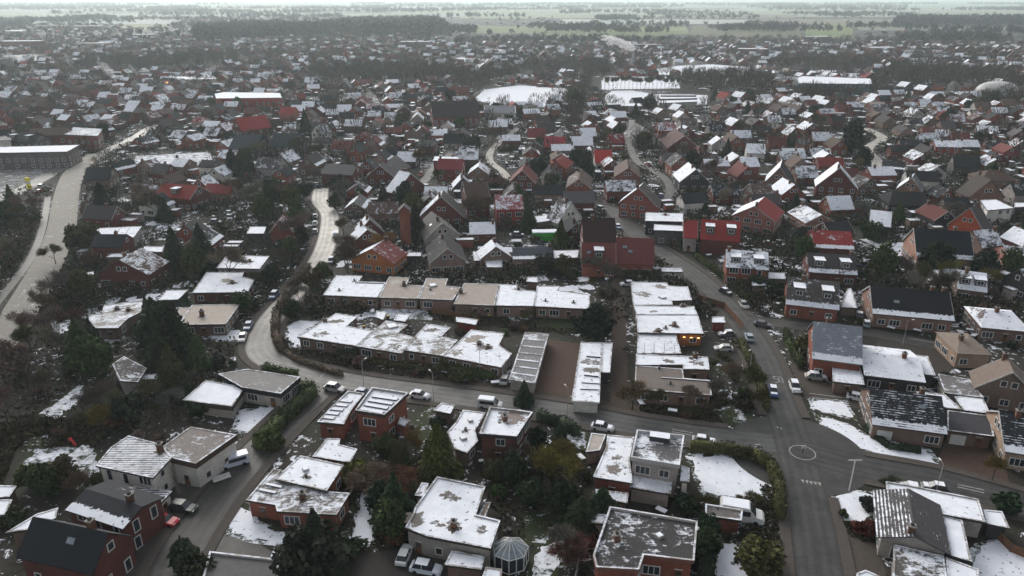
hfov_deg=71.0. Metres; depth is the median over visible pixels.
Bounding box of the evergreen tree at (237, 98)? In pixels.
[232,96,242,107]
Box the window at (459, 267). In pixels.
[455,266,463,270]
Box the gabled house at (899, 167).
[882,159,904,177]
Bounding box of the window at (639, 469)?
[634,464,650,475]
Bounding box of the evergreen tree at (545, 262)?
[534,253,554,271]
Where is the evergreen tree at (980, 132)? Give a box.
[973,128,991,141]
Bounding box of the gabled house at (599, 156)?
[593,147,611,169]
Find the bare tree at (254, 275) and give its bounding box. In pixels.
[247,271,263,290]
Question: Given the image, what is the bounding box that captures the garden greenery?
[0,100,1023,320]
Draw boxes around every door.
[107,331,113,339]
[162,500,168,512]
[183,474,190,485]
[201,328,206,335]
[259,506,266,518]
[270,397,275,406]
[327,428,333,437]
[332,345,336,353]
[371,432,376,441]
[396,301,399,308]
[415,540,421,553]
[421,355,425,364]
[495,452,501,459]
[567,311,570,318]
[674,569,682,575]
[678,396,683,405]
[809,311,813,319]
[843,385,849,394]
[877,430,892,440]
[888,382,894,389]
[949,434,966,445]
[974,437,982,447]
[1001,333,1007,341]
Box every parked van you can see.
[224,449,249,469]
[333,230,338,236]
[477,395,503,407]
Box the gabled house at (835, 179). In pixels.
[813,162,858,201]
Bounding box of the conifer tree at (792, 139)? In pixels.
[790,129,796,146]
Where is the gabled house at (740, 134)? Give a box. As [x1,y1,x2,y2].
[729,128,751,143]
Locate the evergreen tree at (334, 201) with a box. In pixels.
[326,192,342,208]
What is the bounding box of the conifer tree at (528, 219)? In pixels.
[516,201,538,232]
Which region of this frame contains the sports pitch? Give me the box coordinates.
[476,85,565,106]
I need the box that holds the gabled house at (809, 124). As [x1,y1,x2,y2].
[796,120,819,136]
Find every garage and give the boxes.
[246,226,265,241]
[509,373,536,392]
[511,366,538,385]
[513,359,540,378]
[516,352,542,371]
[518,346,544,363]
[520,339,546,356]
[523,332,548,349]
[554,250,578,265]
[586,433,605,463]
[705,503,742,533]
[927,270,939,289]
[942,268,957,284]
[946,410,993,448]
[982,509,1009,539]
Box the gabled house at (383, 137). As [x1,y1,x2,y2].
[371,132,389,144]
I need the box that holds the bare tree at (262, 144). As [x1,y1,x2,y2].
[250,139,267,156]
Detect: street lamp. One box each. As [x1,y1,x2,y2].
[848,459,861,490]
[936,458,943,489]
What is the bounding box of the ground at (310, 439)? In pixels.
[0,17,1023,575]
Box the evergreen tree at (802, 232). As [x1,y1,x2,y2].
[792,226,807,242]
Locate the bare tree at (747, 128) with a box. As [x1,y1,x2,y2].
[742,125,755,130]
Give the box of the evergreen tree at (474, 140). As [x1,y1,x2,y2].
[462,134,481,148]
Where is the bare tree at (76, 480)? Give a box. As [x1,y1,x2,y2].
[62,471,90,491]
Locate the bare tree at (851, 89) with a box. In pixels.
[846,87,854,99]
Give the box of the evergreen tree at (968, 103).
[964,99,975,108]
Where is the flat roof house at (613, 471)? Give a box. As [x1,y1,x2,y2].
[593,434,633,500]
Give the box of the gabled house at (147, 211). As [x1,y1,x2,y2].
[137,192,175,216]
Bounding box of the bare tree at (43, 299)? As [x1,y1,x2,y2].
[26,285,54,308]
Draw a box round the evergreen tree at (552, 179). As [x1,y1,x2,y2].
[544,172,559,184]
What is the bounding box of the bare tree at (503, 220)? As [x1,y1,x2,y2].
[498,213,512,236]
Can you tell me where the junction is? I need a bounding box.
[732,416,864,495]
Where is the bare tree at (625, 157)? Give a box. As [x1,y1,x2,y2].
[611,153,631,162]
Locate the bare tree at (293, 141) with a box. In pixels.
[287,135,309,157]
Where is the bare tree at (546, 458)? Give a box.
[524,442,585,490]
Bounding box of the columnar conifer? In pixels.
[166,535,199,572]
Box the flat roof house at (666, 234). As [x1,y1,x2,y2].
[654,224,682,244]
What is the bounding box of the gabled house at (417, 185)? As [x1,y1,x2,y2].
[386,167,425,201]
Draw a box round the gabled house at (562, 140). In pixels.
[543,134,566,154]
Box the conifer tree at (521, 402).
[513,380,534,409]
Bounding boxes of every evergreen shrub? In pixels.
[0,503,29,528]
[91,472,101,485]
[103,418,123,426]
[107,189,117,195]
[131,429,145,438]
[153,433,167,443]
[178,298,190,306]
[184,400,208,416]
[192,376,203,383]
[211,355,225,365]
[228,361,237,367]
[255,428,285,451]
[285,268,294,274]
[341,458,370,487]
[344,535,368,559]
[351,355,366,367]
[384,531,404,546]
[397,532,408,545]
[399,456,414,468]
[448,369,464,383]
[453,327,462,334]
[461,369,472,378]
[489,481,509,497]
[507,320,518,329]
[513,242,522,246]
[518,324,526,331]
[529,235,540,242]
[555,474,566,480]
[564,555,579,568]
[578,560,589,572]
[583,470,592,480]
[584,534,597,547]
[673,492,701,518]
[682,412,691,418]
[691,405,703,414]
[692,300,703,308]
[734,279,745,285]
[735,397,749,405]
[737,387,752,394]
[765,279,784,297]
[779,295,785,309]
[793,334,808,353]
[838,508,849,517]
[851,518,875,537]
[855,318,863,323]
[859,495,873,512]
[931,377,937,386]
[989,491,1023,516]
[1006,341,1019,348]
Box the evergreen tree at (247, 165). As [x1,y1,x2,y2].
[237,156,254,176]
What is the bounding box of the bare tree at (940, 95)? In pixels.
[936,93,943,100]
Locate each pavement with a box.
[136,393,298,575]
[203,392,339,556]
[238,190,689,448]
[275,192,728,428]
[594,208,794,575]
[596,202,855,575]
[864,450,1023,491]
[864,478,1023,522]
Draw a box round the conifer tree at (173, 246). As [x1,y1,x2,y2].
[161,226,184,270]
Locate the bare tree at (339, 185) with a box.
[326,177,351,203]
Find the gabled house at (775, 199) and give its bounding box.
[743,190,783,208]
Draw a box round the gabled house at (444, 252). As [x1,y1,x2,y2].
[425,233,466,274]
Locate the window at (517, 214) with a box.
[515,212,521,216]
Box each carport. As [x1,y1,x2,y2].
[407,252,421,263]
[444,551,484,575]
[601,343,612,383]
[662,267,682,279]
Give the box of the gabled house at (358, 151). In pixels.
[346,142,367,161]
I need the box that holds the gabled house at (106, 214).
[81,202,126,227]
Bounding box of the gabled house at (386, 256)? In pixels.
[352,235,408,274]
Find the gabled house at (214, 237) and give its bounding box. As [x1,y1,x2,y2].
[182,227,223,251]
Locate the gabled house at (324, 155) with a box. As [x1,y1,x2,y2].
[320,151,332,163]
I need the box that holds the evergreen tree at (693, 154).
[685,148,702,167]
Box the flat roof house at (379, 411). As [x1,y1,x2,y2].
[355,387,408,441]
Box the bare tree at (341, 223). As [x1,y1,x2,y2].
[335,217,348,239]
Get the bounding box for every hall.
[0,145,82,169]
[215,92,281,108]
[429,99,479,128]
[797,76,871,94]
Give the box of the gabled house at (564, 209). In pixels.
[546,196,582,227]
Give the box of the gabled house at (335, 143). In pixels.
[331,139,356,150]
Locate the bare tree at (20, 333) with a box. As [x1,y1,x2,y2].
[7,322,37,359]
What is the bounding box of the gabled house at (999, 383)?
[969,351,1023,412]
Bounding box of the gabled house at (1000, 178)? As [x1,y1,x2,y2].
[966,167,1015,188]
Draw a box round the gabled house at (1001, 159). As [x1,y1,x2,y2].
[981,151,1008,166]
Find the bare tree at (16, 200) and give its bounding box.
[6,196,21,206]
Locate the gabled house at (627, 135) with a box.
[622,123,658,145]
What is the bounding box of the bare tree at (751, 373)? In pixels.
[737,361,771,393]
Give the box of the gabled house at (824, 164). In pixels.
[813,154,844,173]
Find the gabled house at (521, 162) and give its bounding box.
[518,156,532,168]
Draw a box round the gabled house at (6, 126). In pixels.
[0,125,13,131]
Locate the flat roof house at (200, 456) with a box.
[164,426,237,487]
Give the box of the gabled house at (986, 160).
[979,154,1004,170]
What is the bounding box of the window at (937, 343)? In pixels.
[935,339,940,349]
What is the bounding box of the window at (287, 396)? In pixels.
[282,391,289,404]
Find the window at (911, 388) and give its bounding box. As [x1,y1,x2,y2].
[906,385,916,391]
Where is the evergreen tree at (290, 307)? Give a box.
[279,298,300,318]
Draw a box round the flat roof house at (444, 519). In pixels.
[404,476,499,567]
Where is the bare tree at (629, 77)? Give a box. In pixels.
[627,74,632,83]
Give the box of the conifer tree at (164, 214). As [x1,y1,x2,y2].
[154,196,175,222]
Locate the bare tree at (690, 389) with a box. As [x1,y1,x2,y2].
[680,384,704,406]
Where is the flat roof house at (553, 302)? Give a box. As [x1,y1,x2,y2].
[534,286,589,318]
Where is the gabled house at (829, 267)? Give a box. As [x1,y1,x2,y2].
[801,250,857,286]
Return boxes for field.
[3,54,51,60]
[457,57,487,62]
[555,79,576,84]
[602,76,679,89]
[605,90,707,104]
[657,64,748,74]
[772,70,836,72]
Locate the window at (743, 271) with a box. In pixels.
[741,269,750,274]
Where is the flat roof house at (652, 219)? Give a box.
[645,212,682,234]
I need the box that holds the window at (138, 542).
[134,534,142,549]
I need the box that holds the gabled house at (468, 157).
[455,148,479,167]
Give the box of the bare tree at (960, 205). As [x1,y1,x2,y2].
[942,200,968,216]
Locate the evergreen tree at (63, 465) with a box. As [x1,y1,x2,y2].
[48,453,80,483]
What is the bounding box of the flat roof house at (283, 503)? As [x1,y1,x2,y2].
[246,469,349,529]
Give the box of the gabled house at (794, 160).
[784,152,808,170]
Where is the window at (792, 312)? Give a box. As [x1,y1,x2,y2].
[789,309,796,314]
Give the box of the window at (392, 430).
[389,426,394,433]
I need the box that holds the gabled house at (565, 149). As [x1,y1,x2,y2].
[550,142,573,155]
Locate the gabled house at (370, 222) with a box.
[355,214,383,234]
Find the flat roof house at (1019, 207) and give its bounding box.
[1012,202,1023,218]
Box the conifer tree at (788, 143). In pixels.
[786,137,791,147]
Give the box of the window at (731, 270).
[729,268,738,273]
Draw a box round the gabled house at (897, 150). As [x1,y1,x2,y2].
[885,142,909,159]
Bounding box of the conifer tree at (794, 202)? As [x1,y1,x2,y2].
[786,192,799,211]
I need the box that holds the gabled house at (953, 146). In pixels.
[929,138,961,155]
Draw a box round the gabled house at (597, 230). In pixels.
[579,214,615,258]
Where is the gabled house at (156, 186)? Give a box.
[128,181,159,202]
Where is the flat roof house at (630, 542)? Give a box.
[593,506,697,575]
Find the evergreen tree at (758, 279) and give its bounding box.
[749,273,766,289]
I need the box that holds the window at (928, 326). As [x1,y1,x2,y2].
[921,323,932,329]
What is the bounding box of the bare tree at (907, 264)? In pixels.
[900,253,916,277]
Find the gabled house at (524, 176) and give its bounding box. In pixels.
[509,161,537,194]
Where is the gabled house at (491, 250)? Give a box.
[476,237,511,268]
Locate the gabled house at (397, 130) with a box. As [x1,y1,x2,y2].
[384,125,402,136]
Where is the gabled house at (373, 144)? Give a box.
[363,134,384,153]
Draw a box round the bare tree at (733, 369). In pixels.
[720,360,744,395]
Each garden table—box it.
[576,453,585,461]
[637,399,644,405]
[655,505,667,514]
[668,408,677,414]
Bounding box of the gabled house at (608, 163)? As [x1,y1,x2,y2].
[600,156,617,174]
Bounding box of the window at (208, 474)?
[205,469,211,479]
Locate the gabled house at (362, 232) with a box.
[351,220,379,252]
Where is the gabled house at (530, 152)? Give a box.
[522,143,539,157]
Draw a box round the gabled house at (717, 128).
[705,121,726,137]
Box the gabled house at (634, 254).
[616,232,654,274]
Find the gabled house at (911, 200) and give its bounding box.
[877,188,933,213]
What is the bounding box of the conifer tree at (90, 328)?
[84,317,108,343]
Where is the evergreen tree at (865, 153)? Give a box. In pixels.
[852,146,873,165]
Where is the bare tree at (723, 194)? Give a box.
[718,187,733,208]
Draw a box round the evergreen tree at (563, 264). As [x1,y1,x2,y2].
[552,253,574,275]
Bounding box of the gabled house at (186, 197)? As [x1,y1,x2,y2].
[155,180,209,210]
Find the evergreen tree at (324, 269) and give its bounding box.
[312,261,333,281]
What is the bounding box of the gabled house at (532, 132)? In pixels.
[527,126,544,139]
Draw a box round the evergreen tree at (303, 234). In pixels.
[293,225,310,243]
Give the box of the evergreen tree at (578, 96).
[570,91,584,103]
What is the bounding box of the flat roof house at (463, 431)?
[447,410,485,466]
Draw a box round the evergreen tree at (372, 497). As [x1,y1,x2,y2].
[364,478,386,514]
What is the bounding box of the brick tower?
[398,203,410,245]
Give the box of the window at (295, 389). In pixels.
[291,385,298,395]
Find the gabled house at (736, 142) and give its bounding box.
[721,130,744,150]
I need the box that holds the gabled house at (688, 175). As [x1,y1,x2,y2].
[672,162,710,191]
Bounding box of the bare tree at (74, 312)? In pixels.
[50,305,85,324]
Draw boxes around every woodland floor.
[1,22,30,29]
[78,56,229,72]
[205,31,445,41]
[314,68,459,85]
[454,73,515,92]
[464,39,679,44]
[518,64,648,74]
[564,90,583,133]
[580,70,612,86]
[680,77,769,96]
[775,62,872,73]
[803,87,875,100]
[875,69,1016,89]
[896,35,997,42]
[918,23,1023,25]
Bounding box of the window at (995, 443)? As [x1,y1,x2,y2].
[993,438,997,449]
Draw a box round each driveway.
[701,338,743,378]
[789,362,859,407]
[848,535,885,575]
[938,438,1008,481]
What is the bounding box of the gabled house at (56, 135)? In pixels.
[30,125,71,144]
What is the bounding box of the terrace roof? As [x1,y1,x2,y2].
[595,489,628,507]
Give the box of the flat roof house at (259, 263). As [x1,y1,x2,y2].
[216,255,269,278]
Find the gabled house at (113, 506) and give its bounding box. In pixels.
[65,480,164,551]
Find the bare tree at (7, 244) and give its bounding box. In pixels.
[0,235,17,263]
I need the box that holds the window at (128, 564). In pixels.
[124,556,132,572]
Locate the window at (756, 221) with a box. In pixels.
[754,219,761,224]
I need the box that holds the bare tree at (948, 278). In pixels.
[926,268,970,290]
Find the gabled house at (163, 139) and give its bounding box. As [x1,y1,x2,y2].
[145,127,166,141]
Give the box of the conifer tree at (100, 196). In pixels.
[89,181,119,207]
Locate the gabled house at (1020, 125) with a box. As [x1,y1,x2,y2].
[1011,121,1023,129]
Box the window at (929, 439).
[923,435,940,444]
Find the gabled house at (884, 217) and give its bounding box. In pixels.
[868,207,891,236]
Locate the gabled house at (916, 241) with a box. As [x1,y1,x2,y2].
[901,226,973,269]
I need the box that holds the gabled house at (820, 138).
[808,130,831,145]
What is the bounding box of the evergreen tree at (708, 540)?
[692,526,723,559]
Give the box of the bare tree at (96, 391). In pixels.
[69,374,117,406]
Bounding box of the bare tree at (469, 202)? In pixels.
[460,195,490,221]
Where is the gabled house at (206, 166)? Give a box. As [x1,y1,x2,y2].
[198,157,224,175]
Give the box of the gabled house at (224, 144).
[215,136,232,150]
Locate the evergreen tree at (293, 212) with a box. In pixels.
[287,207,305,222]
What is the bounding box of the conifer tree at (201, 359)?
[185,335,214,373]
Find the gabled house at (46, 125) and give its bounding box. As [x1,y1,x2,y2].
[42,121,53,127]
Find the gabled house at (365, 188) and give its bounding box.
[346,178,371,202]
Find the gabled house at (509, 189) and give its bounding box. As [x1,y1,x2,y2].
[503,181,523,197]
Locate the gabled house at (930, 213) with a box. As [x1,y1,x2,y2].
[914,199,955,228]
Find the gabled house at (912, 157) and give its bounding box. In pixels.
[902,149,926,165]
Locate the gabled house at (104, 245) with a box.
[90,230,135,259]
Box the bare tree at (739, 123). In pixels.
[734,120,748,129]
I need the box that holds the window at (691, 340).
[689,337,696,342]
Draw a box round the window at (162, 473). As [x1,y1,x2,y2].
[160,468,164,478]
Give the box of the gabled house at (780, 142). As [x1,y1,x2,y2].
[764,134,786,151]
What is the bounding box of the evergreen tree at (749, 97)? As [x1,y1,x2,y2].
[744,94,755,101]
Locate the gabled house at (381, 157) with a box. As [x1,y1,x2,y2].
[373,147,392,163]
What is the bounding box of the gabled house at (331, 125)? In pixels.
[312,122,334,136]
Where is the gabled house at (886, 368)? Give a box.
[860,345,925,392]
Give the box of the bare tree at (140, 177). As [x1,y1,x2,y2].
[135,174,148,182]
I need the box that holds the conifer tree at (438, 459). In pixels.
[416,421,464,487]
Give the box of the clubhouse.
[483,106,515,121]
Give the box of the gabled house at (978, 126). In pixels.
[972,123,998,134]
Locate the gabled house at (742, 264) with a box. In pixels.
[723,245,768,285]
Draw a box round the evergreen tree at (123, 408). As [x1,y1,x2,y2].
[109,390,146,426]
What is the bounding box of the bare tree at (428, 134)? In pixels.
[423,131,433,138]
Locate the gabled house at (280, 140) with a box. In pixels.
[268,131,310,155]
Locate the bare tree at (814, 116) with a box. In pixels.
[811,112,826,123]
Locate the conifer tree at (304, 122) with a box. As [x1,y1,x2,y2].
[299,108,311,135]
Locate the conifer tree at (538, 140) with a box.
[536,136,543,148]
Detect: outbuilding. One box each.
[144,246,163,256]
[158,290,188,308]
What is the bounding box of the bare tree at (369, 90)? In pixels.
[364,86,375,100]
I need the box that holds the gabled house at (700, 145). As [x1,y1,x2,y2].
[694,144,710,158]
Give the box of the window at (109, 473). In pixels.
[105,469,113,480]
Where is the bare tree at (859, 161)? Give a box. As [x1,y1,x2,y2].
[854,157,864,167]
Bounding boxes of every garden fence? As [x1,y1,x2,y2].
[431,307,479,322]
[575,545,587,575]
[698,294,742,328]
[998,532,1023,557]
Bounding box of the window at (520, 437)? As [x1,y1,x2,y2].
[517,431,522,443]
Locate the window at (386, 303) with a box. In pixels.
[384,301,390,305]
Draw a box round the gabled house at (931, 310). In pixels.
[860,285,954,332]
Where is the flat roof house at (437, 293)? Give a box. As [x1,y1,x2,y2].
[418,278,460,310]
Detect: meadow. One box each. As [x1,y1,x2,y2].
[0,7,87,9]
[0,11,43,13]
[0,15,77,17]
[30,19,180,23]
[45,10,197,13]
[121,24,167,29]
[122,4,217,5]
[203,7,327,9]
[205,10,281,13]
[222,4,334,5]
[285,10,394,13]
[335,7,460,9]
[338,4,470,5]
[397,10,591,13]
[452,25,689,37]
[460,14,540,17]
[484,4,585,5]
[486,7,557,9]
[538,28,686,31]
[545,14,659,17]
[558,19,746,23]
[562,7,739,9]
[590,4,691,5]
[663,14,797,17]
[679,10,831,13]
[690,26,800,37]
[698,4,863,5]
[743,7,942,9]
[751,19,893,23]
[805,24,852,37]
[837,10,955,13]
[856,27,1023,29]
[875,4,1009,5]
[944,7,1015,9]
[957,10,1023,13]
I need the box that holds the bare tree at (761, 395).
[748,387,772,411]
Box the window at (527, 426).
[524,421,529,432]
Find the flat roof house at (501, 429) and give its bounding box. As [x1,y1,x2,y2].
[479,406,532,462]
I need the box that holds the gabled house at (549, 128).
[538,120,554,133]
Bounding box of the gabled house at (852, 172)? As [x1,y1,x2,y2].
[843,165,859,177]
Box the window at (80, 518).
[77,515,83,521]
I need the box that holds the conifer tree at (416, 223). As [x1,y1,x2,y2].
[399,202,424,242]
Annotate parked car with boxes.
[164,512,179,527]
[168,498,198,514]
[208,218,221,223]
[224,210,236,214]
[237,332,247,342]
[243,320,253,330]
[268,289,279,299]
[312,228,317,233]
[323,381,346,392]
[327,256,334,263]
[354,387,368,396]
[395,543,413,566]
[409,389,430,399]
[409,557,442,575]
[499,374,509,384]
[511,231,524,236]
[537,239,542,244]
[590,420,614,432]
[615,223,621,229]
[619,280,633,286]
[692,433,716,441]
[713,343,733,351]
[717,329,736,337]
[718,287,733,295]
[738,300,749,308]
[744,333,753,341]
[754,319,772,328]
[768,384,778,397]
[788,378,800,392]
[804,370,828,381]
[846,391,860,400]
[855,310,863,318]
[862,319,870,327]
[900,480,922,486]
[920,480,950,492]
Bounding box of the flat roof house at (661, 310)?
[634,305,697,324]
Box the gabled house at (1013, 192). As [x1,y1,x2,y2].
[1000,179,1023,203]
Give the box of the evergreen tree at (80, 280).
[66,267,95,294]
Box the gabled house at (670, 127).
[654,120,675,137]
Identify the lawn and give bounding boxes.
[11,442,100,490]
[18,432,51,450]
[18,444,98,488]
[23,434,50,446]
[36,382,85,417]
[39,383,83,417]
[51,320,69,332]
[104,335,128,343]
[133,152,214,159]
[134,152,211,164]
[208,328,241,343]
[210,330,239,341]
[225,502,281,546]
[229,405,274,432]
[229,508,284,543]
[234,407,273,430]
[285,320,321,347]
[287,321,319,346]
[343,492,376,546]
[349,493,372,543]
[375,307,434,320]
[377,308,431,319]
[407,406,429,449]
[410,406,435,446]
[508,312,536,322]
[509,315,533,321]
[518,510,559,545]
[522,512,557,543]
[527,540,568,575]
[532,318,575,330]
[532,540,564,575]
[534,318,572,329]
[561,431,586,448]
[576,429,588,452]
[684,453,767,499]
[688,454,764,497]
[707,402,753,424]
[713,362,744,376]
[713,404,746,423]
[714,540,742,572]
[715,363,742,375]
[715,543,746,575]
[807,398,857,420]
[811,400,852,416]
[812,411,939,463]
[818,416,934,462]
[831,490,872,518]
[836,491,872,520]
[874,242,903,256]
[967,539,998,566]
[973,540,1023,575]
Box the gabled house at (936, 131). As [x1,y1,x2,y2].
[932,127,950,139]
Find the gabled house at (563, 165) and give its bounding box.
[545,155,573,180]
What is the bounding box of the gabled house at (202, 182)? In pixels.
[193,174,218,188]
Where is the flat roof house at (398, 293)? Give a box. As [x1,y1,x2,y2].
[378,277,422,308]
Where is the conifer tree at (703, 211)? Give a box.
[696,202,710,219]
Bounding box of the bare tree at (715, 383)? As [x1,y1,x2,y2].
[707,375,728,407]
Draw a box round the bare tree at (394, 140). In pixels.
[384,135,402,147]
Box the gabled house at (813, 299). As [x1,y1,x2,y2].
[784,274,839,321]
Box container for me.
[532,229,556,240]
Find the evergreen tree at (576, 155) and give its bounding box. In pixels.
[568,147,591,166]
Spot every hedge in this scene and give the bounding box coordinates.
[251,377,319,447]
[260,362,298,375]
[269,262,311,351]
[283,348,343,376]
[366,356,436,373]
[449,363,496,380]
[535,407,581,436]
[538,267,578,275]
[620,269,655,277]
[689,436,787,519]
[694,253,752,303]
[696,505,719,575]
[736,337,771,409]
[782,327,806,369]
[862,423,922,453]
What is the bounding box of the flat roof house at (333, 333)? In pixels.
[297,313,373,355]
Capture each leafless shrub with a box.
[31,215,43,218]
[50,427,67,434]
[71,410,90,421]
[79,468,92,478]
[84,473,103,487]
[151,278,162,286]
[189,369,197,377]
[313,286,327,292]
[336,348,345,357]
[342,460,395,495]
[343,348,357,355]
[364,478,380,490]
[375,464,420,493]
[391,441,408,450]
[405,479,427,492]
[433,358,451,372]
[436,269,448,275]
[464,373,473,381]
[466,314,477,318]
[521,309,536,319]
[545,527,591,565]
[694,493,719,504]
[698,397,715,407]
[708,357,718,366]
[733,392,753,403]
[733,494,749,499]
[744,488,762,502]
[856,272,864,278]
[877,472,902,484]
[974,304,988,307]
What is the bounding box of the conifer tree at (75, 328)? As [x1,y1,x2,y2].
[60,318,91,371]
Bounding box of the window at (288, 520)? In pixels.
[283,515,300,524]
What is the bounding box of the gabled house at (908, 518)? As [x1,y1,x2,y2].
[872,488,950,558]
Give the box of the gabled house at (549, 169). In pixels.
[540,165,561,184]
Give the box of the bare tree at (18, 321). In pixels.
[4,310,33,328]
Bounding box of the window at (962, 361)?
[958,359,967,364]
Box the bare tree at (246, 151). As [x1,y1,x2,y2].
[236,144,261,161]
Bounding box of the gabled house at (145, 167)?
[135,158,159,174]
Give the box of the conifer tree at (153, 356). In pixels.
[141,329,184,373]
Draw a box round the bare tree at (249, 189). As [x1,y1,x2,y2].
[238,180,264,201]
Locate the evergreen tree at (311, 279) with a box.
[299,270,322,288]
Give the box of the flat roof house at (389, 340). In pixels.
[356,320,415,362]
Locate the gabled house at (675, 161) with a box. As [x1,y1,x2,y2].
[664,150,686,175]
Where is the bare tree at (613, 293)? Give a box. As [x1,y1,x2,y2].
[589,285,621,308]
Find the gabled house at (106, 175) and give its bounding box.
[83,164,119,190]
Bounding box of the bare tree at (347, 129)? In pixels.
[342,126,352,134]
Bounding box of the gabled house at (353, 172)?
[320,162,364,184]
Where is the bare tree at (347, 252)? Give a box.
[336,242,359,272]
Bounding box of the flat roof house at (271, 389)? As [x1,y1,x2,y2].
[218,369,300,407]
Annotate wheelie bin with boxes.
[506,527,511,535]
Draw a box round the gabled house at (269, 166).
[254,155,287,175]
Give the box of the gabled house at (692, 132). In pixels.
[677,122,694,134]
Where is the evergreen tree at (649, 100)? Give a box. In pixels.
[643,93,656,109]
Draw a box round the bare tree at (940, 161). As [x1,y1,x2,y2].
[931,157,948,165]
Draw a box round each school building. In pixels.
[608,103,641,110]
[658,94,697,111]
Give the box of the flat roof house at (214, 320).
[181,304,239,335]
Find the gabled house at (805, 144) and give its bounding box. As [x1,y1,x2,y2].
[795,135,818,149]
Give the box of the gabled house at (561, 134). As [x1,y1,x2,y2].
[557,131,570,143]
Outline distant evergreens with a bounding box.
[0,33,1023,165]
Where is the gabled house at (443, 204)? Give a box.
[420,190,465,224]
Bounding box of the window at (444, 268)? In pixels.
[443,266,451,271]
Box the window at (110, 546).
[106,539,114,552]
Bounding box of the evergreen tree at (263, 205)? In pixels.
[251,193,275,220]
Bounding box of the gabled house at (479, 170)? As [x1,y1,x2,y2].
[467,159,490,181]
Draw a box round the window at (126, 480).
[122,473,130,484]
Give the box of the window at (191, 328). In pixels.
[187,327,194,333]
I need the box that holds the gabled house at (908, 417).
[858,386,947,447]
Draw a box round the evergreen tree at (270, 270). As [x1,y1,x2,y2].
[260,264,280,280]
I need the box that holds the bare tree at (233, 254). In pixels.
[204,245,250,271]
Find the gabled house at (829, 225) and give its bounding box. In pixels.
[814,217,854,235]
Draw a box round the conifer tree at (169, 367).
[154,344,195,392]
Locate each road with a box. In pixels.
[0,126,154,200]
[148,382,332,575]
[245,188,776,453]
[420,152,454,182]
[485,128,519,179]
[594,203,843,575]
[626,120,674,198]
[747,316,936,349]
[793,439,1023,515]
[864,128,887,166]
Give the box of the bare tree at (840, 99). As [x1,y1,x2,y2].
[828,96,845,104]
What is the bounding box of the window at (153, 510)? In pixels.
[149,504,158,519]
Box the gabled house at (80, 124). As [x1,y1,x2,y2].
[66,120,87,128]
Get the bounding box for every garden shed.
[0,485,17,503]
[0,499,12,516]
[76,249,92,258]
[106,253,129,265]
[120,218,137,226]
[128,145,138,150]
[129,212,144,221]
[141,374,157,381]
[171,208,181,217]
[187,168,199,176]
[187,179,195,184]
[222,244,239,249]
[227,240,243,248]
[375,310,386,325]
[394,313,409,326]
[433,402,454,423]
[454,189,460,197]
[456,237,473,247]
[456,317,477,331]
[473,251,480,267]
[482,567,501,575]
[485,260,501,274]
[490,189,502,194]
[526,189,531,196]
[526,277,537,289]
[534,215,549,227]
[544,199,551,206]
[583,208,593,217]
[590,514,606,534]
[593,170,600,177]
[604,170,613,177]
[611,145,623,150]
[660,199,672,207]
[663,203,674,212]
[706,205,718,213]
[712,316,725,330]
[719,172,726,178]
[730,208,738,214]
[733,204,740,207]
[752,282,765,293]
[758,173,766,179]
[768,152,776,159]
[768,272,785,283]
[804,194,812,201]
[809,200,820,208]
[841,288,857,315]
[853,204,868,214]
[856,570,878,575]
[876,184,888,192]
[879,180,893,186]
[905,165,919,169]
[905,218,919,227]
[906,210,915,217]
[930,225,943,229]
[995,270,1010,282]
[1002,286,1017,299]
[1003,168,1014,175]
[1007,160,1015,166]
[1014,174,1023,181]
[1015,167,1022,173]
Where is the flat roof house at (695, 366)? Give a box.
[636,351,709,379]
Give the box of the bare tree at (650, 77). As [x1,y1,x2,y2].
[646,73,652,83]
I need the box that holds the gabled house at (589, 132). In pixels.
[578,125,596,142]
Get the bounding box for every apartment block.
[0,136,11,146]
[64,127,104,150]
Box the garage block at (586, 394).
[571,342,601,412]
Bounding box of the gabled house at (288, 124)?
[282,122,299,130]
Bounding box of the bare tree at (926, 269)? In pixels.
[915,261,935,284]
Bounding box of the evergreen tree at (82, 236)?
[62,220,100,249]
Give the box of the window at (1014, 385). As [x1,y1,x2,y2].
[1010,382,1018,389]
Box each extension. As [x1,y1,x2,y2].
[134,486,172,512]
[176,307,189,320]
[312,438,357,464]
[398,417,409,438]
[414,483,428,501]
[479,502,490,516]
[629,475,671,506]
[637,334,681,355]
[680,465,689,493]
[832,367,864,394]
[916,355,935,386]
[916,391,961,420]
[943,516,971,563]
[945,557,978,575]
[954,396,988,414]
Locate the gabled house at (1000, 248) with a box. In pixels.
[993,245,1023,267]
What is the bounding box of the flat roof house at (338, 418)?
[317,391,364,438]
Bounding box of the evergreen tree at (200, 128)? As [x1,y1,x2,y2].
[195,125,204,133]
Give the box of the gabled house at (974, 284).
[950,266,987,301]
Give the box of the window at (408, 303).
[406,301,414,306]
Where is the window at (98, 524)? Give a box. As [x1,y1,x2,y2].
[95,521,102,528]
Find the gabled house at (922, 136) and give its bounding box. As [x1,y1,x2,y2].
[912,130,939,145]
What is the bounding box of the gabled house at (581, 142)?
[570,134,592,151]
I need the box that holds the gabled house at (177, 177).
[154,171,187,185]
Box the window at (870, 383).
[866,379,880,387]
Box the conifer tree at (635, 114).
[629,102,641,117]
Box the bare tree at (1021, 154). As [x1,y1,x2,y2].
[1017,151,1023,166]
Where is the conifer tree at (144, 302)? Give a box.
[133,296,146,336]
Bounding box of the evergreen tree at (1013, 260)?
[1000,247,1023,271]
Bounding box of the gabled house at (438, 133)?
[430,127,447,139]
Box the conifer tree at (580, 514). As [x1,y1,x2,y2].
[548,495,599,545]

